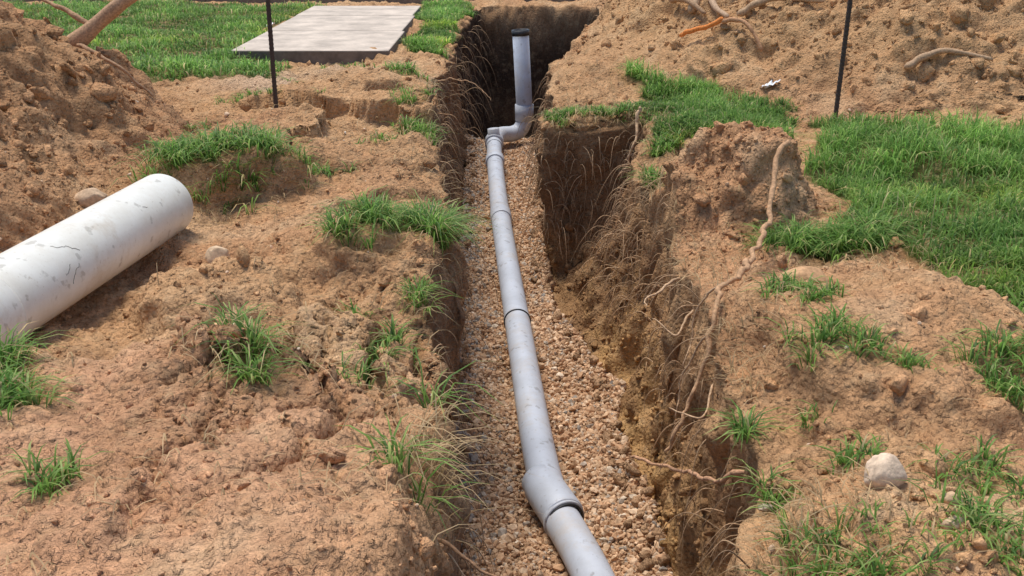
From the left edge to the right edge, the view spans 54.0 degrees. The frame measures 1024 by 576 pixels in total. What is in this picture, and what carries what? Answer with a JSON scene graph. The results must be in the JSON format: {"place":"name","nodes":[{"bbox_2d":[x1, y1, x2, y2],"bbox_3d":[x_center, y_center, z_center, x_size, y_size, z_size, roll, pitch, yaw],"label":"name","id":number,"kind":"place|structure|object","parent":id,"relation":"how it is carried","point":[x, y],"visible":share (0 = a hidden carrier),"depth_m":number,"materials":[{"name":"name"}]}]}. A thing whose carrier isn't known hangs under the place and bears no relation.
{"place":"outdoors","nodes":[
{"label":"outdoors","id":0,"kind":"place"},
{"bbox_2d":[0,0,1023,575],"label":"ground","id":1,"kind":"structure","parent":0,"point":[256,530],"depth_m":3.43,"materials":[{"name":"soil"}]},
{"bbox_2d":[74,188,106,207],"bbox_3d":[-1.719,-0.355,4.091,0.132,0.111,0.104,0,21,0],"label":"rock","id":2,"kind":"object","parent":1,"relation":"on","point":[86,198],"visible":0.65,"depth_m":4.05,"materials":[{"name":"stone"}]},
{"bbox_2d":[0,174,192,348],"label":"white pipe","id":3,"kind":"object","parent":1,"relation":"on","point":[49,274],"visible":0.93,"depth_m":3.24,"materials":[{"name":"plastic"}]},
{"bbox_2d":[41,0,152,95],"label":"tree branch","id":4,"kind":"object","parent":1,"relation":"on","point":[85,34],"visible":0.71,"depth_m":5.57,"materials":[{"name":"brown wood"}]},
{"bbox_2d":[205,246,229,263],"bbox_3d":[-1.071,-0.104,3.651,0.084,0.098,0.071,-13,24,-30],"label":"rock","id":5,"kind":"object","parent":1,"relation":"on","point":[212,253],"visible":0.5,"depth_m":3.62,"materials":[{"name":"stone"}]},
{"bbox_2d":[265,0,278,107],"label":"rebar stake","id":6,"kind":"object","parent":1,"relation":"on","point":[271,52],"visible":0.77,"depth_m":5.79,"materials":[{"name":"metal"}]},
{"bbox_2d":[1,0,574,3],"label":"concrete walkway","id":7,"kind":"structure","parent":1,"relation":"on","point":[335,1],"depth_m":13.12,"materials":[{"name":"grey concrete"}]},
{"bbox_2d":[232,6,420,65],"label":"concrete slab","id":8,"kind":"structure","parent":1,"relation":"on","point":[322,35],"depth_m":9.22,"materials":[{"name":"grey concrete"}]},
{"bbox_2d":[436,77,490,128],"bbox_3d":[-0.352,-1.272,6.785,0.414,0.164,1.212,0,21,0],"label":"tree root","id":9,"kind":"object","parent":1,"relation":"on","point":[461,81],"visible":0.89,"depth_m":7.06,"materials":[{"name":"brown wood"}]},
{"bbox_2d":[437,538,496,575],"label":"tree root","id":10,"kind":"object","parent":1,"relation":"on","point":[452,547],"visible":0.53,"depth_m":1.92,"materials":[{"name":"brown wood"}]},
{"bbox_2d":[0,81,977,571],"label":"pebbles","id":11,"kind":"object","parent":1,"relation":"on","point":[430,395],"visible":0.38,"depth_m":2.93,"materials":[{"name":"stone"}]},
{"bbox_2d":[0,60,1023,575],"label":"grass tufts","id":12,"kind":"object","parent":1,"relation":"on","point":[802,238],"visible":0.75,"depth_m":2.58,"materials":[{"name":"green plant"}]},
{"bbox_2d":[0,0,1023,575],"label":"soil clods","id":13,"kind":"object","parent":1,"relation":"on","point":[106,92],"visible":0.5,"depth_m":4.08,"materials":[{"name":"brown soil"}]},
{"bbox_2d":[0,32,1023,575],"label":"dry grass","id":14,"kind":"structure","parent":1,"relation":"on","point":[448,480],"depth_m":2.12,"materials":[{"name":"beige plant"}]},
{"bbox_2d":[427,9,754,575],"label":"hanging rootlets","id":15,"kind":"object","parent":1,"relation":"hanging from","point":[612,218],"visible":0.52,"depth_m":5.05,"materials":[{"name":"brown plant"}]},
{"bbox_2d":[618,106,641,175],"bbox_3d":[0.692,-0.825,5.690,0.152,0.387,0.084,-15,26,-35],"label":"tree root","id":16,"kind":"object","parent":1,"relation":"on","point":[639,110],"visible":0.94,"depth_m":5.67,"materials":[{"name":"brown wood"}]},
{"bbox_2d":[644,277,712,418],"bbox_3d":[0.558,0.180,3.356,0.171,0.112,0.955,0,21,0],"label":"tree root","id":17,"kind":"object","parent":1,"relation":"on","point":[684,322],"visible":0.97,"depth_m":3.51,"materials":[{"name":"brown wood"}]},
{"bbox_2d":[630,455,744,483],"bbox_3d":[0.510,0.521,2.983,0.046,0.310,0.640,-7,22,-17],"label":"tree root","id":18,"kind":"object","parent":1,"relation":"on","point":[734,472],"visible":0.96,"depth_m":2.88,"materials":[{"name":"brown wood"}]},
{"bbox_2d":[669,0,705,14],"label":"tree branch","id":19,"kind":"object","parent":1,"relation":"on","point":[695,5],"visible":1,"depth_m":7.32,"materials":[{"name":"brown wood"}]},
{"bbox_2d":[675,281,734,418],"bbox_3d":[0.601,0.195,3.229,0.146,0.430,0.293,11,24,26],"label":"tree root","id":20,"kind":"object","parent":1,"relation":"on","point":[697,308],"visible":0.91,"depth_m":3.23,"materials":[{"name":"brown wood"}]},
{"bbox_2d":[679,17,762,51],"bbox_3d":[1.410,-1.722,6.763,0.611,0.206,0.073,13,25,31],"label":"orange root","id":21,"kind":"object","parent":1,"relation":"on","point":[719,20],"visible":1,"depth_m":6.73,"materials":[{"name":"orange wood"}]},
{"bbox_2d":[664,140,789,451],"bbox_3d":[0.825,-0.044,3.553,0.112,0.672,1.492,9,23,23],"label":"tree root","id":22,"kind":"object","parent":1,"relation":"on","point":[745,266],"visible":0.97,"depth_m":3.23,"materials":[{"name":"brown wood"}]},
{"bbox_2d":[688,0,824,17],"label":"tree branch","id":23,"kind":"object","parent":1,"relation":"on","point":[750,6],"visible":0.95,"depth_m":6.90,"materials":[{"name":"brown wood"}]},
{"bbox_2d":[758,503,772,511],"bbox_3d":[0.600,0.516,2.362,0.044,0.016,0.027,0,21,0],"label":"rock","id":24,"kind":"object","parent":1,"relation":"on","point":[764,508],"visible":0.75,"depth_m":2.35,"materials":[{"name":"stone"}]},
{"bbox_2d":[759,80,779,88],"bbox_3d":[1.620,-1.280,6.310,0.114,0.074,0.070,0,21,0],"label":"plastic scrap","id":25,"kind":"object","parent":1,"relation":"on","point":[766,85],"visible":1,"depth_m":6.30,"materials":[{"name":"white plastic"}]},
{"bbox_2d":[779,266,828,282],"bbox_3d":[0.913,-0.033,3.145,0.156,0.072,0.092,0,21,0],"label":"rock","id":26,"kind":"object","parent":1,"relation":"on","point":[805,271],"visible":0.52,"depth_m":3.12,"materials":[{"name":"stone"}]},
{"bbox_2d":[833,0,852,118],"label":"rebar stake","id":27,"kind":"object","parent":1,"relation":"on","point":[843,52],"visible":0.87,"depth_m":5.65,"materials":[{"name":"metal"}]},
{"bbox_2d":[864,453,906,488],"bbox_3d":[0.771,0.378,2.078,0.087,0.082,0.081,0,21,0],"label":"rock","id":28,"kind":"object","parent":1,"relation":"on","point":[886,467],"visible":0.91,"depth_m":2.05,"materials":[{"name":"stone"}]},
{"bbox_2d":[904,48,992,69],"bbox_3d":[2.603,-1.371,6.007,0.505,0.126,0.090,2,21,5],"label":"tree branch","id":29,"kind":"object","parent":1,"relation":"on","point":[914,62],"visible":1,"depth_m":6.00,"materials":[{"name":"brown wood"}]},
{"bbox_2d":[939,491,963,507],"bbox_3d":[0.876,0.426,2.006,0.046,0.044,0.038,0,21,0],"label":"rock","id":30,"kind":"object","parent":1,"relation":"on","point":[949,496],"visible":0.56,"depth_m":1.99,"materials":[{"name":"stone"}]},
{"bbox_2d":[940,515,963,529],"bbox_3d":[0.861,0.461,1.955,0.050,0.039,0.038,0,21,0],"label":"rock","id":31,"kind":"object","parent":1,"relation":"on","point":[948,521],"visible":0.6,"depth_m":1.95,"materials":[{"name":"stone"}]},
{"bbox_2d":[3,0,1023,313],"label":"lawn grass","id":32,"kind":"structure","parent":0,"point":[893,190],"depth_m":5.25,"materials":[{"name":"green plant"}]},
{"bbox_2d":[454,134,672,575],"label":"gravel","id":33,"kind":"structure","parent":0,"point":[500,496],"depth_m":4.54,"materials":[{"name":"beige gravel"}]},
{"bbox_2d":[485,29,614,575],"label":"drain pipe","id":34,"kind":"object","parent":33,"relation":"on","point":[551,496],"visible":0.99,"depth_m":4.64,"materials":[{"name":"grey plastic"}]}
]}

